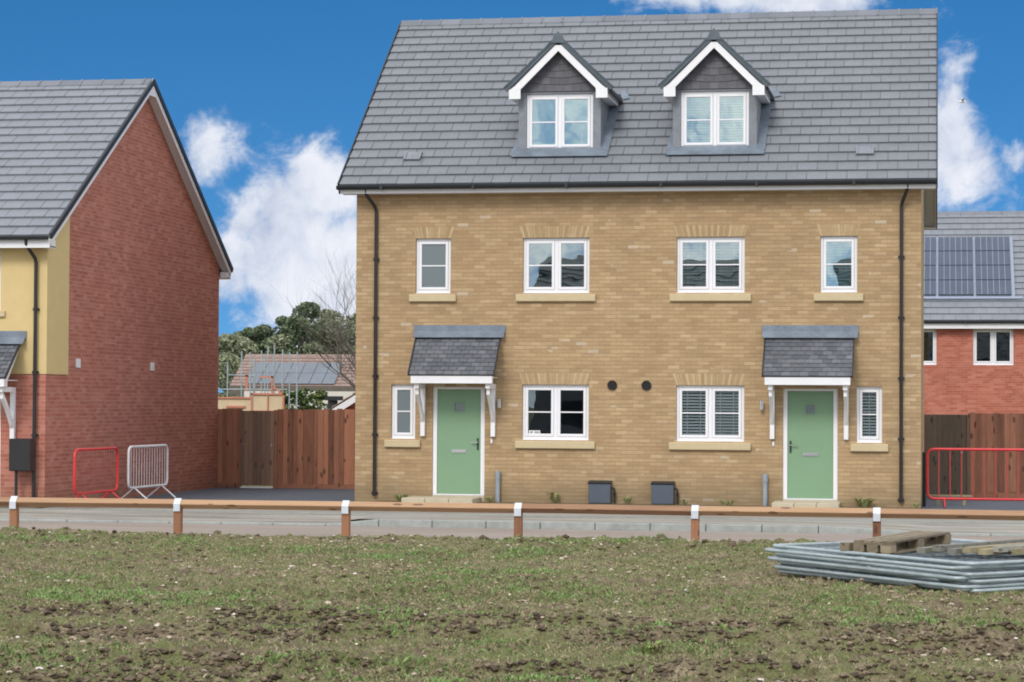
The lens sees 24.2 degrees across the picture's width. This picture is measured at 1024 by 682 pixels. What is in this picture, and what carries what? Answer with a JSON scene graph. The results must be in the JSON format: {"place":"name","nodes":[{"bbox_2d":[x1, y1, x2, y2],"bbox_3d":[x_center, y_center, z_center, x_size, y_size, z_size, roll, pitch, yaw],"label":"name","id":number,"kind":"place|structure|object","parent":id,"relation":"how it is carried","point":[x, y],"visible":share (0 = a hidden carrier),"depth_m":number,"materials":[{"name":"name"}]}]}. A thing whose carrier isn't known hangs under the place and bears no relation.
{"place":"outdoors","nodes":[
{"label":"outdoors","id":0,"kind":"place"},
{"bbox_2d":[244,391,353,409],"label":"garden wall","id":1,"kind":"structure","parent":0,"point":[345,394],"depth_m":91.76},
{"bbox_2d":[328,392,354,409],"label":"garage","id":2,"kind":"structure","parent":0,"point":[348,402],"depth_m":65.41,"materials":[{"name":"white paint"}]},
{"bbox_2d":[325,396,342,408],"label":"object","id":3,"kind":"object","parent":2,"relation":"attached to","point":[332,400],"visible":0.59,"depth_m":67.08,"materials":[{"name":"grey"}]},
{"bbox_2d":[0,500,920,508],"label":"planting bed","id":4,"kind":"object","parent":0,"point":[601,504],"visible":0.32,"depth_m":45.61,"materials":[{"name":"brown soil"}]},
{"bbox_2d":[395,494,409,500],"bbox_3d":[-2.144,3.055,46.611,0.426,0.163,0.357,1,-2,-35],"label":"weed","id":5,"kind":"object","parent":4,"relation":"on","point":[398,497],"visible":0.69,"depth_m":46.53,"materials":[{"name":"green plant"}]},
{"bbox_2d":[484,496,493,502],"bbox_3d":[-0.447,3.074,46.313,0.218,0.130,0.276,1,-2,-22],"label":"weed","id":6,"kind":"object","parent":4,"relation":"on","point":[489,499],"visible":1,"depth_m":46.27,"materials":[{"name":"green plant"}]},
{"bbox_2d":[545,491,559,502],"bbox_3d":[0.805,2.999,46.116,0.448,0.283,0.366,0,-1,10],"label":"weed","id":7,"kind":"object","parent":4,"relation":"on","point":[555,499],"visible":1,"depth_m":46.05,"materials":[{"name":"green plant"}]},
{"bbox_2d":[623,495,631,503],"bbox_3d":[2.235,3.047,45.826,0.188,0.190,0.385,1,-1,-15],"label":"weed","id":8,"kind":"object","parent":4,"relation":"on","point":[627,499],"visible":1,"depth_m":45.83,"materials":[{"name":"green plant"}]},
{"bbox_2d":[720,499,734,505],"bbox_3d":[4.085,3.077,45.486,0.340,0.134,0.322,1,-1,-16],"label":"weed","id":9,"kind":"object","parent":4,"relation":"on","point":[724,503],"visible":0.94,"depth_m":45.46,"materials":[{"name":"green plant"}]},
{"bbox_2d":[854,497,873,507],"bbox_3d":[6.656,3.044,45.057,0.453,0.209,0.422,0,-1,10],"label":"weed","id":10,"kind":"object","parent":4,"relation":"on","point":[864,503],"visible":1,"depth_m":44.97,"materials":[{"name":"green plant"}]},
{"bbox_2d":[0,525,1023,681],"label":"field","id":11,"kind":"structure","parent":0,"point":[727,673],"depth_m":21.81,"materials":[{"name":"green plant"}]},
{"bbox_2d":[37,643,56,648],"bbox_3d":[-3.753,2.468,19.318,0.144,0.061,0.167,0,-2,29],"label":"field weed","id":12,"kind":"object","parent":11,"relation":"on","point":[50,645],"visible":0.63,"depth_m":19.29,"materials":[{"name":"green plant"}]},
{"bbox_2d":[3,526,793,546],"bbox_3d":[-0.022,2.811,33.703,17.990,0.171,0.965,0,-1,10],"label":"edge rubble","id":13,"kind":"object","parent":11,"relation":"on","point":[377,536],"visible":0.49,"depth_m":34.05,"materials":[{"name":"stone"}]},
{"bbox_2d":[0,528,1023,681],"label":"soil clods","id":14,"kind":"object","parent":11,"relation":"on","point":[510,663],"visible":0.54,"depth_m":20.66,"materials":[{"name":"brown soil"}]},
{"bbox_2d":[1,527,1023,681],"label":"pebbles","id":15,"kind":"object","parent":11,"relation":"on","point":[169,637],"visible":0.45,"depth_m":23.84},
{"bbox_2d":[636,640,668,653],"bbox_3d":[1.108,2.433,18.961,0.349,0.117,0.317,0,-1,10],"label":"field weed","id":16,"kind":"object","parent":11,"relation":"on","point":[657,645],"visible":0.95,"depth_m":18.88,"materials":[{"name":"green plant"}]},
{"bbox_2d":[778,568,1023,592],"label":"fence panel","id":17,"kind":"object","parent":11,"relation":"on","point":[1000,589],"visible":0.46,"depth_m":25.75,"materials":[{"name":"metal"}]},
{"bbox_2d":[774,564,1023,588],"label":"fence panel","id":18,"kind":"object","parent":17,"relation":"on","point":[887,578],"visible":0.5,"depth_m":25.54,"materials":[{"name":"metal"}]},
{"bbox_2d":[780,561,1023,583],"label":"fence panel","id":19,"kind":"object","parent":18,"relation":"on","point":[1000,580],"visible":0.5,"depth_m":25.56,"materials":[{"name":"metal"}]},
{"bbox_2d":[767,556,1023,579],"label":"fence panel","id":20,"kind":"object","parent":19,"relation":"on","point":[883,570],"visible":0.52,"depth_m":25.67,"materials":[{"name":"metal"}]},
{"bbox_2d":[775,553,1023,576],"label":"fence panel","id":21,"kind":"object","parent":20,"relation":"on","point":[995,572],"visible":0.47,"depth_m":25.46,"materials":[{"name":"metal"}]},
{"bbox_2d":[764,543,1023,569],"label":"fence panel","id":22,"kind":"object","parent":21,"relation":"on","point":[903,563],"visible":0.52,"depth_m":25.69,"materials":[{"name":"metal"}]},
{"bbox_2d":[772,538,1023,565],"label":"fence panel","id":23,"kind":"object","parent":22,"relation":"on","point":[831,547],"visible":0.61,"depth_m":26.04,"materials":[{"name":"metal"}]},
{"bbox_2d":[840,542,852,550],"bbox_3d":[3.855,2.284,26.606,0.458,0.090,0.128,2,-2,-42],"label":"timber offcut","id":24,"kind":"object","parent":23,"relation":"on","point":[846,546],"visible":0.36,"depth_m":26.45,"materials":[{"name":"brown wood"}]},
{"bbox_2d":[853,531,951,554],"bbox_3d":[4.363,2.250,26.634,0.500,0.144,1.200,-1,1,43],"label":"pallet","id":25,"kind":"object","parent":23,"relation":"on","point":[898,543],"visible":0.99,"depth_m":26.45,"materials":[{"name":"brown wood"}]},
{"bbox_2d":[917,546,946,553],"bbox_3d":[5.069,2.265,26.318,1.900,0.079,0.110,2,-2,-45],"label":"plank","id":26,"kind":"object","parent":23,"relation":"on","point":[924,550],"visible":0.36,"depth_m":25.66,"materials":[{"name":"beige wood"}]},
{"bbox_2d":[932,538,1023,551],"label":"plank","id":27,"kind":"object","parent":23,"relation":"on","point":[944,547],"visible":0.78,"depth_m":25.93,"materials":[{"name":"brown wood"}]},
{"bbox_2d":[947,542,1022,553],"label":"plank","id":28,"kind":"object","parent":23,"relation":"on","point":[957,550],"visible":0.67,"depth_m":25.56,"materials":[{"name":"beige wood"}]},
{"bbox_2d":[978,548,1007,554],"bbox_3d":[5.934,2.265,26.236,2.400,0.084,0.110,2,-2,-40],"label":"plank","id":29,"kind":"object","parent":23,"relation":"on","point":[987,551],"visible":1,"depth_m":25.48,"materials":[{"name":"wood"}]},
{"bbox_2d":[962,542,1023,552],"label":"plank","id":30,"kind":"object","parent":29,"relation":"on","point":[972,549],"visible":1,"depth_m":25.53,"materials":[{"name":"wood"}]},
{"bbox_2d":[1008,548,1023,554],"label":"plank","id":31,"kind":"object","parent":23,"relation":"on","point":[1020,551],"visible":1,"depth_m":25.52,"materials":[{"name":"wood"}]},
{"bbox_2d":[993,544,1023,551],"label":"plank","id":32,"kind":"object","parent":31,"relation":"on","point":[1006,548],"visible":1,"depth_m":25.49,"materials":[{"name":"beige wood"}]},
{"bbox_2d":[801,566,1017,584],"bbox_3d":[5.356,2.620,27.135,3.342,0.062,2.741,1,-1,-27],"label":"fence panel","id":33,"kind":"object","parent":17,"relation":"on","point":[913,579],"visible":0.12,"depth_m":25.88,"materials":[{"name":"metal"}]},
{"bbox_2d":[852,571,1020,581],"bbox_3d":[5.329,2.564,27.121,3.342,0.062,2.741,1,-1,-28],"label":"fence panel","id":34,"kind":"object","parent":33,"relation":"on","point":[932,579],"visible":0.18,"depth_m":25.40,"materials":[{"name":"metal"}]},
{"bbox_2d":[792,558,1020,575],"bbox_3d":[5.313,2.516,27.165,3.342,0.064,2.741,1,-2,-29],"label":"fence panel","id":35,"kind":"object","parent":34,"relation":"on","point":[904,570],"visible":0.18,"depth_m":25.91,"materials":[{"name":"metal"}]},
{"bbox_2d":[843,553,1023,570],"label":"fence panel","id":36,"kind":"object","parent":35,"relation":"on","point":[958,570],"visible":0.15,"depth_m":25.54,"materials":[{"name":"metal"}]},
{"bbox_2d":[787,543,1023,564],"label":"fence panel","id":37,"kind":"object","parent":36,"relation":"on","point":[963,558],"visible":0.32,"depth_m":26.23,"materials":[{"name":"metal"}]},
{"bbox_2d":[0,507,1023,533],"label":"footway","id":38,"kind":"structure","parent":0,"point":[991,528],"depth_m":41.11,"materials":[{"name":"grey concrete"}]},
{"bbox_2d":[73,447,119,507],"bbox_3d":[-7.708,2.521,44.248,0.620,1.083,2.149,0,-1,12],"label":"crowd barrier","id":39,"kind":"object","parent":38,"relation":"on","point":[112,490],"visible":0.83,"depth_m":44.19,"materials":[{"name":"red metal"}]},
{"bbox_2d":[0,508,1023,526],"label":"path edging","id":40,"kind":"object","parent":38,"relation":"on","point":[525,516],"visible":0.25,"depth_m":41.35,"materials":[{"name":"wood"}]},
{"bbox_2d":[0,521,1023,542],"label":"road","id":41,"kind":"structure","parent":0,"point":[306,530],"depth_m":38.48,"materials":[{"name":"grey asphalt"}]},
{"bbox_2d":[0,518,1023,536],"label":"kerb","id":42,"kind":"structure","parent":41,"relation":"on","point":[614,526],"depth_m":39.38,"materials":[{"name":"concrete"}]},
{"bbox_2d":[0,0,1023,392],"label":"sky","id":43,"kind":"structure","parent":0,"point":[266,101],"materials":[{"name":"blue"}]},
{"bbox_2d":[125,487,1023,510],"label":"driveway","id":44,"kind":"structure","parent":0,"point":[273,494],"depth_m":49.02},
{"bbox_2d":[121,444,175,498],"bbox_3d":[-7.215,2.600,47.308,0.620,1.083,2.199,0,-1,12],"label":"crowd barrier","id":45,"kind":"object","parent":44,"relation":"on","point":[159,485],"visible":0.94,"depth_m":47.25,"materials":[{"name":"silver metal"}]},
{"bbox_2d":[217,409,354,488],"bbox_3d":[-4.734,2.482,53.843,5.600,1.920,0.196,0,-1,10],"label":"board fence","id":46,"kind":"object","parent":44,"relation":"on","point":[316,448],"visible":0.45,"depth_m":53.74,"materials":[{"name":"brown wood"}]},
{"bbox_2d":[237,410,277,487],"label":"garden gate","id":47,"kind":"structure","parent":46,"relation":"attached to","point":[257,442],"depth_m":53.89,"materials":[{"name":"wood"}]},
{"bbox_2d":[922,452,925,505],"bbox_3d":[8.005,2.683,46.341,0.070,1.050,0.120,0,-1,10],"label":"corner post","id":48,"kind":"object","parent":44,"relation":"on","point":[923,478],"visible":1,"depth_m":46.28,"materials":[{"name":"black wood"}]},
{"bbox_2d":[930,495,971,504],"bbox_3d":[8.632,3.127,46.929,0.820,0.200,0.120,0,-1,10],"label":"timber plank","id":49,"kind":"object","parent":44,"relation":"on","point":[963,496],"visible":0.74,"depth_m":46.87,"materials":[{"name":"wood"}]},
{"bbox_2d":[926,448,1023,507],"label":"crowd barrier","id":50,"kind":"object","parent":44,"relation":"on","point":[972,450],"visible":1,"depth_m":45.69,"materials":[{"name":"metal"}]},
{"bbox_2d":[970,412,1023,497],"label":"board fence","id":51,"kind":"object","parent":44,"relation":"on","point":[992,430],"visible":0.88,"depth_m":50.83,"materials":[{"name":"brown wood"}]},
{"bbox_2d":[924,414,969,494],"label":"garden gate","id":52,"kind":"structure","parent":51,"relation":"attached to","point":[949,431],"depth_m":51.03,"materials":[{"name":"wood"}]},
{"bbox_2d":[242,484,926,522],"bbox_3d":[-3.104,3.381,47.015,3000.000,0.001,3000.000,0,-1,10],"label":"ground","id":53,"kind":"structure","parent":0,"point":[272,486],"depth_m":60.73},
{"bbox_2d":[0,78,233,507],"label":"gabled house","id":54,"kind":"structure","parent":53,"relation":"on","point":[115,264],"depth_m":47.31,"materials":[{"name":"red brick"}]},
{"bbox_2d":[0,400,0,433],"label":"door","id":55,"kind":"structure","parent":54,"relation":"in","point":[0,400],"depth_m":43.76,"materials":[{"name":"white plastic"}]},
{"bbox_2d":[0,250,5,316],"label":"window","id":56,"kind":"structure","parent":54,"relation":"in","point":[2,312],"depth_m":43.85,"materials":[{"name":"white plastic"}]},
{"bbox_2d":[218,333,259,396],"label":"broadleaf tree","id":57,"kind":"object","parent":53,"relation":"on","point":[232,347],"visible":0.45,"depth_m":173.84,"materials":[{"name":"green plant"}]},
{"bbox_2d":[233,325,273,353],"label":"broadleaf tree","id":58,"kind":"object","parent":53,"relation":"on","point":[262,334],"visible":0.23,"depth_m":189.06,"materials":[{"name":"green plant"}]},
{"bbox_2d":[218,344,297,410],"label":"scaffolding","id":59,"kind":"object","parent":53,"relation":"on","point":[267,401],"visible":0.52,"depth_m":73.31,"materials":[{"name":"metal"}]},
{"bbox_2d":[256,315,296,353],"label":"broadleaf tree","id":60,"kind":"object","parent":53,"relation":"on","point":[280,321],"visible":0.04,"depth_m":195.76,"materials":[{"name":"green plant"}]},
{"bbox_2d":[229,354,355,396],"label":"roof","id":61,"kind":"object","parent":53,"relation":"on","point":[314,375],"visible":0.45,"depth_m":114.93,"materials":[{"name":"orange clay tile"},{"name":"solar panel glass"},{"name":"white upvc"}]},
{"bbox_2d":[265,334,321,353],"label":"broadleaf tree","id":62,"kind":"object","parent":53,"relation":"on","point":[280,341],"visible":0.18,"depth_m":185.26,"materials":[{"name":"green plant"}]},
{"bbox_2d":[271,301,323,353],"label":"broadleaf tree","id":63,"kind":"object","parent":53,"relation":"on","point":[294,328],"visible":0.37,"depth_m":187.34,"materials":[{"name":"green plant"}]},
{"bbox_2d":[281,388,313,409],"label":"garden bush","id":64,"kind":"object","parent":53,"relation":"on","point":[300,395],"visible":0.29,"depth_m":81.99,"materials":[{"name":"green plant"}]},
{"bbox_2d":[260,229,355,388],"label":"bare tree","id":65,"kind":"object","parent":53,"relation":"on","point":[343,375],"visible":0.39,"depth_m":71.57,"materials":[{"name":"brown plant"}]},
{"bbox_2d":[292,397,327,409],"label":"garden bush","id":66,"kind":"object","parent":53,"relation":"on","point":[305,403],"visible":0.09,"depth_m":82.86,"materials":[{"name":"green plant"}]},
{"bbox_2d":[302,390,327,409],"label":"garden bush","id":67,"kind":"object","parent":53,"relation":"on","point":[319,395],"visible":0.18,"depth_m":83.85,"materials":[{"name":"green plant"}]},
{"bbox_2d":[297,309,348,347],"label":"broadleaf tree","id":68,"kind":"object","parent":53,"relation":"on","point":[325,310],"visible":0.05,"depth_m":200.06,"materials":[{"name":"green plant"}]},
{"bbox_2d":[308,318,355,353],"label":"broadleaf tree","id":69,"kind":"object","parent":53,"relation":"on","point":[326,335],"visible":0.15,"depth_m":190.70,"materials":[{"name":"green plant"}]},
{"bbox_2d":[322,310,355,350],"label":"broadleaf tree","id":70,"kind":"object","parent":53,"relation":"on","point":[334,318],"visible":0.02,"depth_m":197.98,"materials":[{"name":"green plant"}]},
{"bbox_2d":[341,313,355,348],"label":"broadleaf tree","id":71,"kind":"object","parent":53,"relation":"on","point":[351,338],"visible":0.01,"depth_m":198.08,"materials":[{"name":"green plant"}]},
{"bbox_2d":[0,496,1023,540],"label":"knee rail fence","id":72,"kind":"object","parent":53,"relation":"on","point":[344,507],"visible":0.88,"depth_m":34.91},
{"bbox_2d":[336,8,937,507],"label":"brick house","id":73,"kind":"structure","parent":53,"relation":"on","point":[668,258],"depth_m":46.46,"materials":[{"name":"beige brick"}]},
{"bbox_2d":[384,384,419,446],"bbox_3d":[-2.140,1.471,46.924,0.715,1.235,0.200,0,-1,10],"label":"window","id":74,"kind":"structure","parent":73,"relation":"in","point":[403,395],"depth_m":46.96,"materials":[{"name":"white plastic"}]},
{"bbox_2d":[409,239,455,301],"bbox_3d":[-1.545,-1.392,46.893,0.940,1.245,0.200,0,-1,10],"label":"window","id":75,"kind":"structure","parent":73,"relation":"in","point":[433,257],"depth_m":46.93,"materials":[{"name":"white plastic"}]},
{"bbox_2d":[432,387,484,495],"bbox_3d":[-1.038,1.960,46.741,1.040,2.130,0.130,0,-1,10],"label":"door","id":76,"kind":"structure","parent":73,"relation":"in","point":[458,415],"depth_m":46.74,"materials":[{"name":"green plastic"}]},
{"bbox_2d":[515,384,594,448],"bbox_3d":[0.846,1.470,46.394,1.570,1.245,0.200,0,-1,10],"label":"window","id":77,"kind":"structure","parent":73,"relation":"in","point":[555,411],"depth_m":46.40,"materials":[{"name":"white plastic"}]},
{"bbox_2d":[516,238,595,301],"bbox_3d":[0.862,-1.389,46.466,1.570,1.245,0.200,0,-1,10],"label":"window","id":78,"kind":"structure","parent":73,"relation":"in","point":[556,243],"depth_m":46.47,"materials":[{"name":"white plastic"}]},
{"bbox_2d":[669,237,750,300],"bbox_3d":[3.826,-1.385,45.940,1.570,1.245,0.202,0,-1,10],"label":"window","id":79,"kind":"structure","parent":73,"relation":"in","point":[710,242],"depth_m":45.97,"materials":[{"name":"white plastic"}]},
{"bbox_2d":[669,385,750,450],"bbox_3d":[3.810,1.474,45.869,1.570,1.245,0.202,0,-1,10],"label":"window","id":80,"kind":"structure","parent":73,"relation":"in","point":[709,435],"depth_m":45.90,"materials":[{"name":"white plastic"}]},
{"bbox_2d":[783,388,837,499],"bbox_3d":[5.696,1.970,45.545,1.040,2.130,0.130,0,-1,10],"label":"door","id":81,"kind":"structure","parent":73,"relation":"in","point":[810,415],"depth_m":45.55,"materials":[{"name":"green plastic"}]},
{"bbox_2d":[814,236,863,300],"bbox_3d":[6.234,-1.381,45.513,0.940,1.245,0.202,0,-1,10],"label":"window","id":82,"kind":"structure","parent":73,"relation":"in","point":[824,240],"depth_m":45.56,"materials":[{"name":"white plastic"}]},
{"bbox_2d":[850,387,888,451],"bbox_3d":[6.795,1.483,45.338,0.715,1.235,0.202,0,-1,10],"label":"window","id":83,"kind":"structure","parent":73,"relation":"in","point":[877,438],"depth_m":45.37,"materials":[{"name":"white plastic"}]},
{"bbox_2d":[924,210,1023,465],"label":"terraced house","id":84,"kind":"structure","parent":0,"point":[973,311],"depth_m":74.86,"materials":[{"name":"red brick"}]},
{"bbox_2d":[924,329,936,364],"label":"window","id":85,"kind":"structure","parent":84,"relation":"in","point":[934,362],"depth_m":74.73,"materials":[{"name":"white plastic"}]},
{"bbox_2d":[973,329,1013,364],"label":"window","id":86,"kind":"structure","parent":84,"relation":"in","point":[992,361],"depth_m":74.42,"materials":[{"name":"white plastic"}]}
]}

